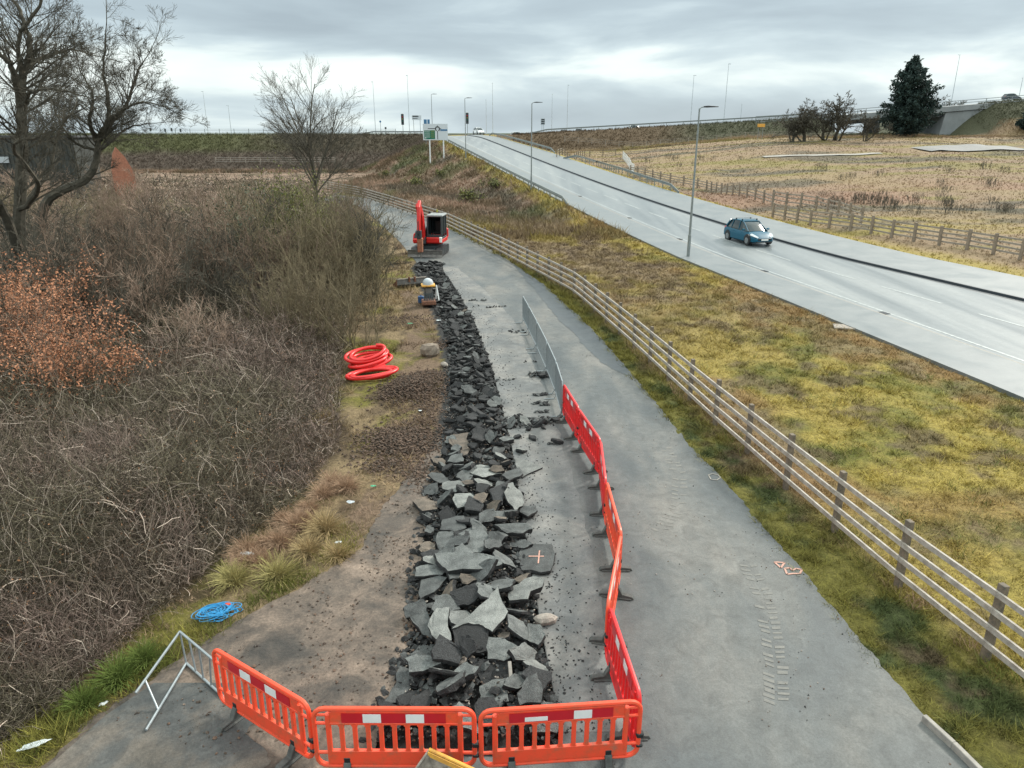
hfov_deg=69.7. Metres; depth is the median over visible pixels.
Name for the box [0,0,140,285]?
bare tree
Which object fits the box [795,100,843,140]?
field tree
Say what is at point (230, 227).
bare shrub
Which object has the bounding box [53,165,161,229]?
bare shrub
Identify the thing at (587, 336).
dark patch
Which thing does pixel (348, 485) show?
straw tussock
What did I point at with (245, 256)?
bare shrub
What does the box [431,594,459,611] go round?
broken chunk
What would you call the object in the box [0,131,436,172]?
bank grass
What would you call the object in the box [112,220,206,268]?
bare shrub
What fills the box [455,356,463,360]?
broken chunk
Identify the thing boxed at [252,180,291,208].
bare shrub
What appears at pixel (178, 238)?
bare shrub
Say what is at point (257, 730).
mud crumbs
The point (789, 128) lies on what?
field tree
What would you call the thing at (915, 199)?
dead weed
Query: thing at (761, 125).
yellow sign
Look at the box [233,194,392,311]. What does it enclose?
bare shrub
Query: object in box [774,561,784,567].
paint triangle
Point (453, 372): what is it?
broken chunk
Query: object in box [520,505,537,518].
broken chunk
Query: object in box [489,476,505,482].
broken chunk
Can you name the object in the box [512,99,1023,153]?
bank grass
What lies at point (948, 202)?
dead weed
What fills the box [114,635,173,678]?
grass clump
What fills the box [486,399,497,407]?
broken chunk
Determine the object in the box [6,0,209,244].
bare tree
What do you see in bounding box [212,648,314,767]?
plastic barrier
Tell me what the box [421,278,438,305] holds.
plate compactor
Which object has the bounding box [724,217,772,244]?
car
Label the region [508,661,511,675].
wood offcut
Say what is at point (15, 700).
bramble thicket
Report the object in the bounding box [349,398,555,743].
rubble fines
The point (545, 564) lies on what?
broken chunk
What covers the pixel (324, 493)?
straw tussock
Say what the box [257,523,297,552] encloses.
straw tussock
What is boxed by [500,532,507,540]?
broken chunk
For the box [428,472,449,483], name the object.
broken chunk
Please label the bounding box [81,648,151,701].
grass clump
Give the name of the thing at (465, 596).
broken chunk
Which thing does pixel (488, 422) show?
broken chunk
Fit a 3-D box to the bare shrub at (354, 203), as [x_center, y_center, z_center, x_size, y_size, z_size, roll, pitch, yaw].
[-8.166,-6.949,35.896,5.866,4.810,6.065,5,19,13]
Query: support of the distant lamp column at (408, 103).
on the ground at (414, 360)
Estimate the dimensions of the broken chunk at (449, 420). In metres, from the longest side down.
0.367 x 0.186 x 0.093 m
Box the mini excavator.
[408,200,448,258]
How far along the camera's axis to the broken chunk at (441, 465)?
16.88 m
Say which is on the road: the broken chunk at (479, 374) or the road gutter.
the road gutter
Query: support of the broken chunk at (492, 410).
on the rubble at (415, 682)
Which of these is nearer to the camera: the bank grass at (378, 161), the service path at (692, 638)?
the service path at (692, 638)
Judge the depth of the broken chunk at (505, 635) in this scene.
11.06 m
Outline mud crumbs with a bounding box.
[116,443,441,755]
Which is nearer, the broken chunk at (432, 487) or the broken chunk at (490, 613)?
the broken chunk at (490, 613)
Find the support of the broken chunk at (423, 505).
on the rubble at (415, 682)
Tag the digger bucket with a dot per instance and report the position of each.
(408, 281)
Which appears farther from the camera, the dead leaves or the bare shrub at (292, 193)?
the bare shrub at (292, 193)
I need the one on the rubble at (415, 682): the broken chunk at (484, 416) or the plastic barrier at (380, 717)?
the broken chunk at (484, 416)
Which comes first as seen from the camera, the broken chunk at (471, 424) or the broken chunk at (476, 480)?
the broken chunk at (476, 480)
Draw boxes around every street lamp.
[464,97,468,157]
[530,102,542,189]
[687,106,718,256]
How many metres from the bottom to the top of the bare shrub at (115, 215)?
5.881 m
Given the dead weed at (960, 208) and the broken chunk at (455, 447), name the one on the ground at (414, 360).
the dead weed at (960, 208)
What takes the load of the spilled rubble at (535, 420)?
on the worn strip
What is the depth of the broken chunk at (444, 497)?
15.20 m
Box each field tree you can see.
[768,98,820,141]
[781,109,814,141]
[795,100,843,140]
[813,91,871,140]
[856,109,892,141]
[933,94,967,105]
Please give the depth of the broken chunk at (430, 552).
13.24 m
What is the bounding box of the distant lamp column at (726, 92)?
[723,65,728,122]
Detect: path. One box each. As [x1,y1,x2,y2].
[326,190,958,756]
[464,757,969,767]
[763,153,879,156]
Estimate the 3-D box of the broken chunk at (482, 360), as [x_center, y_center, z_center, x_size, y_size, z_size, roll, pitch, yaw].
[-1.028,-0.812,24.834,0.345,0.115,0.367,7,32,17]
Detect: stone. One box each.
[440,362,447,366]
[458,657,466,666]
[533,613,557,625]
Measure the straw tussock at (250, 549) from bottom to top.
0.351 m
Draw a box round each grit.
[449,269,641,732]
[488,272,950,764]
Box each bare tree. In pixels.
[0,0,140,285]
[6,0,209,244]
[251,52,378,219]
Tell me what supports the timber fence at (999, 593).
on the ground at (414, 360)
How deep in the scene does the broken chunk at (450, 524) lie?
14.12 m
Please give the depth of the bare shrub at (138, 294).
25.24 m
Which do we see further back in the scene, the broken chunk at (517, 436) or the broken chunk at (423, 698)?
the broken chunk at (517, 436)
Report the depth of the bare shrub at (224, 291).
27.80 m
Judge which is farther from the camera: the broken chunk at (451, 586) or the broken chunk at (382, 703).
the broken chunk at (451, 586)
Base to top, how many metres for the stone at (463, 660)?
0.134 m
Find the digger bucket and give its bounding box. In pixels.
[393,276,425,286]
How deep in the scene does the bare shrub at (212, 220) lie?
44.91 m
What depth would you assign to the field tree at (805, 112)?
141.27 m
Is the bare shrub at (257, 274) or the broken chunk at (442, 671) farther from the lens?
the bare shrub at (257, 274)
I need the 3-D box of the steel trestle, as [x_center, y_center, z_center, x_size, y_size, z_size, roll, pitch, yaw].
[-4.682,4.079,10.089,1.029,0.518,1.324,-17,25,-41]
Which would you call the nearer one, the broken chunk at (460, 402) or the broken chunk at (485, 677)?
the broken chunk at (485, 677)
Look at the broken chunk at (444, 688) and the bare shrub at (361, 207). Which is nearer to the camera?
the broken chunk at (444, 688)
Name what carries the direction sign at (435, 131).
on the ground at (414, 360)
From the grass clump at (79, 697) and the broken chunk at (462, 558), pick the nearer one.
the grass clump at (79, 697)
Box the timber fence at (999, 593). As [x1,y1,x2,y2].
[323,181,1023,677]
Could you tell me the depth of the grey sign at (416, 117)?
167.37 m
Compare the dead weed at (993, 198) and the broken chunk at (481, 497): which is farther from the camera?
the dead weed at (993, 198)
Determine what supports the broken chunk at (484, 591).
on the rubble at (415, 682)
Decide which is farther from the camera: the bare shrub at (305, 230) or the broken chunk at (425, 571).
the bare shrub at (305, 230)
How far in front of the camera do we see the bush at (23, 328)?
20.98 m
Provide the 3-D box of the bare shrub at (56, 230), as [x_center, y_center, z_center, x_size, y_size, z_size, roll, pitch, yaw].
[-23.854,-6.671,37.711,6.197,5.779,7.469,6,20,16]
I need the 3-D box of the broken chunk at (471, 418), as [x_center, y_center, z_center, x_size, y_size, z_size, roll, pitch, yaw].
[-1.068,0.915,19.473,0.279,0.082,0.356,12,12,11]
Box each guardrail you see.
[361,131,422,133]
[444,139,568,205]
[489,133,554,152]
[529,114,798,133]
[563,155,678,192]
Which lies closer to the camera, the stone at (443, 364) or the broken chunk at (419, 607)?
the broken chunk at (419, 607)
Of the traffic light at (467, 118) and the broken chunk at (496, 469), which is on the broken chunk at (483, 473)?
the broken chunk at (496, 469)
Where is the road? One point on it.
(958, 312)
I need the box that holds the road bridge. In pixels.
[755,95,1023,134]
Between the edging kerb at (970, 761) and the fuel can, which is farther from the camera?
the fuel can
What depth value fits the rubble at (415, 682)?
13.16 m
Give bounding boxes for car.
[473,127,484,133]
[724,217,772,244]
[1001,93,1021,99]
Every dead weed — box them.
[820,197,850,208]
[822,195,842,206]
[828,192,854,202]
[851,193,866,203]
[857,193,875,203]
[867,195,892,204]
[869,189,889,197]
[880,197,911,206]
[882,197,901,209]
[898,192,929,203]
[906,204,925,213]
[935,184,956,191]
[935,192,962,201]
[935,200,964,213]
[938,199,957,206]
[945,203,976,212]
[979,160,993,169]
[980,194,1005,203]
[981,176,1001,183]
[984,202,1018,213]
[998,165,1020,171]
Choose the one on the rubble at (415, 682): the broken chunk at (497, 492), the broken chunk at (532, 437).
the broken chunk at (497, 492)
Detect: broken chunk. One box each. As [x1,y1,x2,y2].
[377,699,400,730]
[385,666,411,704]
[396,690,417,705]
[403,599,426,619]
[405,654,441,676]
[408,689,431,705]
[410,611,434,641]
[411,645,432,655]
[413,497,436,513]
[414,564,444,578]
[417,682,437,705]
[418,541,434,552]
[418,575,447,598]
[420,513,435,523]
[420,549,438,557]
[422,555,435,564]
[424,482,438,495]
[425,525,433,535]
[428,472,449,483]
[428,607,451,640]
[428,667,459,675]
[430,458,445,467]
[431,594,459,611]
[431,634,463,665]
[433,543,501,573]
[436,531,453,549]
[436,670,465,696]
[437,489,452,504]
[438,461,445,468]
[438,505,455,520]
[438,544,454,552]
[439,516,465,531]
[441,446,447,456]
[442,283,449,287]
[442,463,452,472]
[442,480,465,493]
[442,579,456,595]
[443,419,455,422]
[444,429,453,435]
[445,435,456,444]
[446,301,454,306]
[446,449,460,456]
[446,535,469,546]
[446,574,459,581]
[447,453,463,463]
[448,318,455,322]
[448,610,469,626]
[449,310,459,315]
[449,324,459,329]
[449,432,470,457]
[450,370,463,374]
[450,378,458,383]
[450,388,457,393]
[450,404,460,411]
[450,584,478,606]
[450,702,477,737]
[451,381,462,387]
[451,444,461,451]
[451,586,507,633]
[451,624,489,655]
[451,662,479,680]
[452,424,464,429]
[452,493,473,510]
[453,330,458,336]
[453,464,463,467]
[453,530,469,535]
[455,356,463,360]
[455,390,462,395]
[455,415,467,422]
[456,398,463,405]
[456,407,465,412]
[456,429,464,432]
[456,461,474,471]
[456,466,476,480]
[456,484,467,492]
[456,516,477,524]
[459,525,487,552]
[459,573,476,585]
[460,372,468,377]
[460,635,477,658]
[461,384,472,390]
[461,480,475,486]
[462,367,470,371]
[463,340,470,344]
[463,362,472,366]
[464,387,476,394]
[464,496,483,513]
[465,328,475,331]
[465,416,476,420]
[465,421,483,427]
[466,405,479,411]
[466,412,478,418]
[467,442,478,449]
[467,657,508,684]
[469,398,476,402]
[469,518,486,531]
[470,425,485,435]
[470,468,501,479]
[470,559,498,581]
[471,344,480,347]
[471,391,478,397]
[471,433,484,443]
[473,357,480,363]
[473,363,480,368]
[473,452,481,460]
[473,478,491,488]
[473,492,487,503]
[474,403,483,410]
[474,696,496,728]
[475,370,484,378]
[475,483,490,493]
[475,582,493,599]
[476,465,490,467]
[478,357,486,363]
[478,394,489,397]
[478,398,492,401]
[478,508,496,522]
[479,414,490,419]
[479,678,508,705]
[482,385,491,393]
[483,538,502,551]
[485,420,494,424]
[485,430,494,443]
[486,387,495,397]
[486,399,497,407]
[486,407,497,412]
[486,637,516,662]
[487,460,499,466]
[487,500,502,510]
[487,531,504,541]
[488,413,495,418]
[488,579,515,592]
[489,465,504,472]
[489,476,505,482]
[490,392,499,398]
[490,441,503,445]
[490,480,509,506]
[491,396,501,405]
[492,446,504,454]
[492,549,516,570]
[493,424,501,430]
[494,452,506,461]
[494,510,508,523]
[494,516,506,521]
[494,523,532,536]
[495,481,504,486]
[497,631,510,640]
[498,436,513,443]
[500,459,510,465]
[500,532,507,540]
[501,467,522,482]
[502,673,524,691]
[504,482,523,509]
[505,416,515,429]
[505,509,518,517]
[506,608,528,615]
[506,614,527,640]
[507,642,536,662]
[508,576,544,604]
[510,539,532,549]
[513,434,521,438]
[515,458,542,477]
[515,573,530,584]
[516,448,526,453]
[516,673,542,705]
[517,544,554,574]
[520,415,530,425]
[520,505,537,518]
[521,659,547,670]
[521,665,551,691]
[526,623,545,649]
[528,434,535,441]
[528,701,558,735]
[532,417,545,427]
[538,371,547,377]
[551,438,563,443]
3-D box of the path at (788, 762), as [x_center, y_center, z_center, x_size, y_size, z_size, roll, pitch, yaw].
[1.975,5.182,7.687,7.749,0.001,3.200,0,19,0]
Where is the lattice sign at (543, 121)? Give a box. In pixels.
[541,118,544,129]
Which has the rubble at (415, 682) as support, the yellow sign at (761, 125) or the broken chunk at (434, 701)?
the broken chunk at (434, 701)
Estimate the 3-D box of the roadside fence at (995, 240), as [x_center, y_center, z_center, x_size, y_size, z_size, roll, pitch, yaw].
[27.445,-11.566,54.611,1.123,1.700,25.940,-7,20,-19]
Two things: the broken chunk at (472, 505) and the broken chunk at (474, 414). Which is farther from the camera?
the broken chunk at (474, 414)
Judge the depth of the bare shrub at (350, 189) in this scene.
62.59 m
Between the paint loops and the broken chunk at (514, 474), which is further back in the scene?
the broken chunk at (514, 474)
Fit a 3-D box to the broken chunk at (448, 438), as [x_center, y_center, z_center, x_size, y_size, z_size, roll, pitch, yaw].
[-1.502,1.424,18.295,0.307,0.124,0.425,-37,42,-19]
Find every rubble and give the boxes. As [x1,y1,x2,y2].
[358,261,558,746]
[463,298,562,444]
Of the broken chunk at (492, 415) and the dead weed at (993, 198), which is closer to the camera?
the broken chunk at (492, 415)
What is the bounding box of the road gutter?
[473,136,1023,301]
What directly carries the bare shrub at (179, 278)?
on the ground at (414, 360)
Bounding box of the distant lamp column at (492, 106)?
[492,83,492,130]
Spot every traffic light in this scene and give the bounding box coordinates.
[401,113,403,124]
[466,112,468,135]
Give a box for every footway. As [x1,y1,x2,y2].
[445,136,1023,401]
[470,134,1023,297]
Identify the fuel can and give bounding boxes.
[418,295,423,302]
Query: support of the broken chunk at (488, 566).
on the rubble at (415, 682)
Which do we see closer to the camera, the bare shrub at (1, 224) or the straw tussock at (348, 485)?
the straw tussock at (348, 485)
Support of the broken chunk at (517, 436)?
on the rubble at (415, 682)
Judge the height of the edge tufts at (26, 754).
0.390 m
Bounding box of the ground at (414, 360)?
[0,100,1023,767]
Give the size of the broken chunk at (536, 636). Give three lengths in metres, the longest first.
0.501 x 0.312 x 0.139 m
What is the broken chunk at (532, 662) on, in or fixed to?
on the rubble at (415, 682)
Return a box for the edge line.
[450,136,1023,360]
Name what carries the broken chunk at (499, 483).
on the rubble at (415, 682)
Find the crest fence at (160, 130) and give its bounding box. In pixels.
[131,129,395,133]
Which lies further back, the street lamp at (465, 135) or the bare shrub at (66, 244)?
the street lamp at (465, 135)
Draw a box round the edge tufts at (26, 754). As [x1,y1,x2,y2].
[0,518,371,767]
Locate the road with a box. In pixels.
[451,136,1023,363]
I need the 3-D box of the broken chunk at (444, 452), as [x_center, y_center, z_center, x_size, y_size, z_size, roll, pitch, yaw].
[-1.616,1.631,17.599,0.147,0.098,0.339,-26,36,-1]
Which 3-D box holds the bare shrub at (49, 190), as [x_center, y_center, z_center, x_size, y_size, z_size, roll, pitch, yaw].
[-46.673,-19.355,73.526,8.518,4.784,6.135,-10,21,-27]
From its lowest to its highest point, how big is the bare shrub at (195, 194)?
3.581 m
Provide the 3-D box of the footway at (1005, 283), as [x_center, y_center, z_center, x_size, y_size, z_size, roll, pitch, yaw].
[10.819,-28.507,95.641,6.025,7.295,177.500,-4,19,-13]
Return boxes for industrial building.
[0,135,100,197]
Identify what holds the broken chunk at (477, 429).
on the rubble at (415, 682)
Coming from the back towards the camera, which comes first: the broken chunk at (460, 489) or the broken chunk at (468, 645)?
the broken chunk at (460, 489)
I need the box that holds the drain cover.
[833,324,854,329]
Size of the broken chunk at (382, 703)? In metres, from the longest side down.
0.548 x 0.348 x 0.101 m
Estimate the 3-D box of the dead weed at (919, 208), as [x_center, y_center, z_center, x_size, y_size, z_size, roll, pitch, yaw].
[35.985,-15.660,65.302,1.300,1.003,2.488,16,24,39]
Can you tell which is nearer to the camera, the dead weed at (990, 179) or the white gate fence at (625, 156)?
the dead weed at (990, 179)
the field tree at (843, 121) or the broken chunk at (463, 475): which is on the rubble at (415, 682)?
the broken chunk at (463, 475)
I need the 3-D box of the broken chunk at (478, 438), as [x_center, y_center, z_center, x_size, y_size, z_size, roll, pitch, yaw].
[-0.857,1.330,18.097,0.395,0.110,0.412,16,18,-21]
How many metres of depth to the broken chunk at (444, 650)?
10.52 m
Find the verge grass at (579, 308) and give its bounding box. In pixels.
[509,258,1023,767]
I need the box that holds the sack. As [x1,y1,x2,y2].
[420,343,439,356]
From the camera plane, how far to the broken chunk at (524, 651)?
10.62 m
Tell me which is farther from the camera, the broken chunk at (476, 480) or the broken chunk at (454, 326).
the broken chunk at (454, 326)
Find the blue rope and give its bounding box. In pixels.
[191,601,242,621]
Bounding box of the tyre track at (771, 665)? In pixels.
[652,447,789,704]
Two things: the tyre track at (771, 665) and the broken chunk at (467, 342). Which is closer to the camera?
the tyre track at (771, 665)
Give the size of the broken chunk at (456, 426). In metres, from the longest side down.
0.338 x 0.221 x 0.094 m
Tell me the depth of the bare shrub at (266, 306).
25.99 m
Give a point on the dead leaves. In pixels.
(160, 493)
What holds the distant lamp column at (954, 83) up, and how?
on the road bridge
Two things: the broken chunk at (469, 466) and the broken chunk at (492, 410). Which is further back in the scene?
the broken chunk at (492, 410)
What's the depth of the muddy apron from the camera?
11.37 m
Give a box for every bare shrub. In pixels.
[0,161,59,196]
[0,171,52,226]
[0,189,80,290]
[0,193,181,321]
[0,195,119,270]
[0,197,35,262]
[0,199,136,338]
[0,202,152,331]
[0,222,155,362]
[1,166,89,209]
[2,187,40,216]
[2,198,77,256]
[2,201,201,339]
[36,167,196,262]
[37,232,205,351]
[38,266,175,369]
[49,177,243,307]
[52,209,223,319]
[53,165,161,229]
[54,178,146,245]
[83,164,144,199]
[83,190,225,265]
[89,173,249,262]
[93,227,236,347]
[100,180,173,205]
[101,289,292,373]
[103,168,140,189]
[109,252,201,299]
[110,226,298,339]
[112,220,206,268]
[132,188,227,238]
[134,188,312,315]
[139,274,206,336]
[168,178,220,211]
[181,179,291,255]
[183,190,223,217]
[184,188,358,319]
[189,202,252,243]
[195,174,367,297]
[205,226,294,284]
[213,180,276,219]
[226,256,329,353]
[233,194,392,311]
[233,242,359,343]
[244,276,318,327]
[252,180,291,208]
[267,179,313,211]
[276,254,395,351]
[278,188,408,290]
[291,209,399,302]
[294,228,396,314]
[301,177,379,236]
[311,196,417,267]
[316,190,394,297]
[320,172,372,222]
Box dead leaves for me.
[0,305,341,681]
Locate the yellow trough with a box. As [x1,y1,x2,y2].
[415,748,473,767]
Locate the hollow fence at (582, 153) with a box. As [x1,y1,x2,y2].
[556,147,615,158]
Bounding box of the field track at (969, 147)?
[911,144,1023,150]
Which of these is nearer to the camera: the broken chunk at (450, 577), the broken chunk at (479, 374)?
the broken chunk at (450, 577)
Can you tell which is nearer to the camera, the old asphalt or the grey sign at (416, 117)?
the old asphalt
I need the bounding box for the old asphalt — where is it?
[47,683,270,767]
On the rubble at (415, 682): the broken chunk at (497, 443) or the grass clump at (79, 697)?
the broken chunk at (497, 443)
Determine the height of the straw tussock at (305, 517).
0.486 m
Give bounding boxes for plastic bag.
[16,739,50,751]
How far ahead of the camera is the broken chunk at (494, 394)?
21.30 m
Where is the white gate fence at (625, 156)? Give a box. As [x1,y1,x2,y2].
[623,151,633,170]
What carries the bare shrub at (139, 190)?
on the ground at (414, 360)
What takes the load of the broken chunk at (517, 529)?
on the rubble at (415, 682)
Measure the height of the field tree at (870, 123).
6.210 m
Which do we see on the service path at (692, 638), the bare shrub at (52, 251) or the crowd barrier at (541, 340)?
the crowd barrier at (541, 340)
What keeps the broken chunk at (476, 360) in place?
on the rubble at (415, 682)
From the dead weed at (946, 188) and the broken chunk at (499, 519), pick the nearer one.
the broken chunk at (499, 519)
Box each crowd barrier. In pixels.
[516,296,528,331]
[526,307,542,348]
[528,322,546,371]
[536,342,555,393]
[544,362,563,416]
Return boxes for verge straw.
[0,226,441,767]
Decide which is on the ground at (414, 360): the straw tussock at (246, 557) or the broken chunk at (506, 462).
the straw tussock at (246, 557)
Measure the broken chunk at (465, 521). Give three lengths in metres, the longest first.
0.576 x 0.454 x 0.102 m
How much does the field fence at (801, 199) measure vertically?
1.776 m
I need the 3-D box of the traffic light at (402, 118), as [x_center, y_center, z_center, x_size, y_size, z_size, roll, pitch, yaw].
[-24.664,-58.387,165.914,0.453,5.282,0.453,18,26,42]
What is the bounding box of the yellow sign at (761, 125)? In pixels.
[757,124,764,138]
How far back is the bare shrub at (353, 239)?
33.55 m
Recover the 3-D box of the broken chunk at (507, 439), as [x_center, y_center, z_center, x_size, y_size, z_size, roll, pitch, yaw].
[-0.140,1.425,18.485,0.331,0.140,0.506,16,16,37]
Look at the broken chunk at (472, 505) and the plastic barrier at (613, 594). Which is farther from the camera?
the broken chunk at (472, 505)
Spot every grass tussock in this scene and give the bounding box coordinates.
[199,555,259,594]
[245,548,306,593]
[284,531,325,565]
[295,506,351,544]
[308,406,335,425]
[313,535,355,565]
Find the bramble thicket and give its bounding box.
[0,243,355,766]
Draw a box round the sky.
[0,0,1023,132]
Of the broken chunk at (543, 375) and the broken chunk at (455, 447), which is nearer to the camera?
the broken chunk at (455, 447)
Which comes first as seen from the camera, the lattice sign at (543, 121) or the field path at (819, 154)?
the field path at (819, 154)
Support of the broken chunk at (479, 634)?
on the rubble at (415, 682)
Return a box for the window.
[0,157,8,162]
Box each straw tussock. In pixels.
[221,544,257,561]
[222,544,265,571]
[223,539,257,559]
[224,527,267,559]
[225,548,252,566]
[227,552,257,570]
[233,543,264,562]
[242,549,275,576]
[249,530,271,548]
[251,544,275,558]
[254,549,276,563]
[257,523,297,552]
[260,526,291,548]
[263,505,294,528]
[266,507,314,538]
[267,510,287,527]
[268,536,288,552]
[278,516,303,532]
[279,502,317,535]
[294,496,325,513]
[302,479,340,502]
[308,465,346,489]
[323,481,343,496]
[330,470,366,498]
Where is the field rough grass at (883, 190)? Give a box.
[559,128,1023,274]
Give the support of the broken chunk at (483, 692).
on the rubble at (415, 682)
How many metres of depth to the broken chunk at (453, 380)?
22.65 m
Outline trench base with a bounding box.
[375,266,557,756]
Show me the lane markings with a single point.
(790, 260)
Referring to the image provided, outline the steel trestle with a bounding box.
[134,630,223,730]
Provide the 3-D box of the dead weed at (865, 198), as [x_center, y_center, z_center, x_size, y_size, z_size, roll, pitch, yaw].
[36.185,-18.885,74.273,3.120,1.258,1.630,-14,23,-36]
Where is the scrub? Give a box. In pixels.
[0,167,362,269]
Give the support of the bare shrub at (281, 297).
on the ground at (414, 360)
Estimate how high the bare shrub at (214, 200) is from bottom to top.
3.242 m
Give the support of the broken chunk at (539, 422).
on the service path at (692, 638)
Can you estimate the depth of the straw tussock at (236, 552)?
13.38 m
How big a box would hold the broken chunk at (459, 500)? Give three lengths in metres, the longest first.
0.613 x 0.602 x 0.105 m
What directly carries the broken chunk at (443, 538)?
on the rubble at (415, 682)
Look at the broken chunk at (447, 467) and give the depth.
16.67 m
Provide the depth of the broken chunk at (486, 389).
21.90 m
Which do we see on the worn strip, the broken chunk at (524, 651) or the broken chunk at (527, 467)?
the broken chunk at (527, 467)
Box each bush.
[0,239,124,383]
[0,264,78,400]
[0,264,168,431]
[111,147,136,198]
[201,179,311,262]
[252,147,342,268]
[378,170,394,176]
[401,174,423,185]
[434,169,445,175]
[456,186,486,202]
[476,176,507,189]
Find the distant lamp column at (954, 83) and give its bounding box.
[950,56,959,105]
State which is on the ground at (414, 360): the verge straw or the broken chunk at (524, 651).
the verge straw
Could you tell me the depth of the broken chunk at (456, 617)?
11.48 m
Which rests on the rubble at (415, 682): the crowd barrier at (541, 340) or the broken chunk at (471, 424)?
the broken chunk at (471, 424)
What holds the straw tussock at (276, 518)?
on the ground at (414, 360)
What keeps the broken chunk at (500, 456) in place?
on the rubble at (415, 682)
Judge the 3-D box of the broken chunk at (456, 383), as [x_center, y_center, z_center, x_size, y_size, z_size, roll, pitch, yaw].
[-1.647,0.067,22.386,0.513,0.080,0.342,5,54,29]
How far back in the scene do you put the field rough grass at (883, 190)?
93.53 m
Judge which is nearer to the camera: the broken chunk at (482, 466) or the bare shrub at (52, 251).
the broken chunk at (482, 466)
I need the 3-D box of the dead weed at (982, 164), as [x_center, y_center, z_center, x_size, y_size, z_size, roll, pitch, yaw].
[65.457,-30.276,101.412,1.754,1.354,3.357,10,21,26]
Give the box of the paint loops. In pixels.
[784,567,802,574]
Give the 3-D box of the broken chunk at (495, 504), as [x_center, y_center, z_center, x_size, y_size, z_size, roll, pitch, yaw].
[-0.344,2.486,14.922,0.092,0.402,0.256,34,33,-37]
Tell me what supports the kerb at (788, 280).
on the road
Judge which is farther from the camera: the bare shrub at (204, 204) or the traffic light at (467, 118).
the traffic light at (467, 118)
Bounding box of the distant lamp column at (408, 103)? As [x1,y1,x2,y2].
[406,75,409,130]
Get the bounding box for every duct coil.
[344,344,392,369]
[345,364,398,380]
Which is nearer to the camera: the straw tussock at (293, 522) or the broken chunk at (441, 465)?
the straw tussock at (293, 522)
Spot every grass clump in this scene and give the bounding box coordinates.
[52,678,114,725]
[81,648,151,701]
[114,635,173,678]
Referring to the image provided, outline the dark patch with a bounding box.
[514,265,630,374]
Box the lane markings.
[461,136,1023,326]
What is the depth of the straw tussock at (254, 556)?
13.21 m
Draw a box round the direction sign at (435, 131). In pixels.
[423,124,447,162]
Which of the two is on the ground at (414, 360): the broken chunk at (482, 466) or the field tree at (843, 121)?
the field tree at (843, 121)
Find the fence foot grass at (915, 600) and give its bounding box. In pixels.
[519,260,1023,693]
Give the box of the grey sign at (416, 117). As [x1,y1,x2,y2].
[412,115,420,130]
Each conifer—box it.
[876,54,945,136]
[1014,112,1023,129]
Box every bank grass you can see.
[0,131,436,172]
[325,132,629,239]
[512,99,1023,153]
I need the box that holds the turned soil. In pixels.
[323,312,454,642]
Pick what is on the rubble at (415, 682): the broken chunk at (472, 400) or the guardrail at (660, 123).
the broken chunk at (472, 400)
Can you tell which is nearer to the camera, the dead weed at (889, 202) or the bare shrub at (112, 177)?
the dead weed at (889, 202)
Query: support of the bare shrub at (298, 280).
on the ground at (414, 360)
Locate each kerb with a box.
[449,136,1023,364]
[468,134,1023,300]
[921,714,982,767]
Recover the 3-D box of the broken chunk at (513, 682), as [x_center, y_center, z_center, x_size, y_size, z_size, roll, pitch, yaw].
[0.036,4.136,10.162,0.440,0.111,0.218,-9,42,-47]
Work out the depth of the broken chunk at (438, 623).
11.24 m
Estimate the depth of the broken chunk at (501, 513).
14.64 m
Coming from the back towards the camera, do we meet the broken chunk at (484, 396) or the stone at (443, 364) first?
the stone at (443, 364)
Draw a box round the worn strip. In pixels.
[443,266,622,731]
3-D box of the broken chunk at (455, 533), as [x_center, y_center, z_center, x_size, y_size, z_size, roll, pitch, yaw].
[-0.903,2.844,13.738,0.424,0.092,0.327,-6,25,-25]
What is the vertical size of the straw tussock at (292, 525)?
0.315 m
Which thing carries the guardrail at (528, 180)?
on the ground at (414, 360)
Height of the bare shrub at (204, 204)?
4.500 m
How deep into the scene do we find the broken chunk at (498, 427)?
18.93 m
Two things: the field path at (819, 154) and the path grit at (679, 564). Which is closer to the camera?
the path grit at (679, 564)
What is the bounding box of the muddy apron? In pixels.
[41,440,442,767]
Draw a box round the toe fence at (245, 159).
[215,157,334,163]
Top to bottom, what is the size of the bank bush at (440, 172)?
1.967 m
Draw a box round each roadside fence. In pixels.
[630,165,774,205]
[771,202,1023,259]
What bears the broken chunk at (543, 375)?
on the spilled rubble at (535, 420)
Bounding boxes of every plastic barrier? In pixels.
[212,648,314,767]
[311,706,478,767]
[478,699,643,767]
[555,385,578,439]
[570,409,607,474]
[587,442,617,516]
[589,536,633,648]
[589,608,650,747]
[592,482,631,571]
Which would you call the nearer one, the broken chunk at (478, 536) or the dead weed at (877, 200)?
the broken chunk at (478, 536)
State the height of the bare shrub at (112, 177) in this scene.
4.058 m
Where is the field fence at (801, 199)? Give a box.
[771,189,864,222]
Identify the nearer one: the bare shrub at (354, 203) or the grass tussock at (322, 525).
the grass tussock at (322, 525)

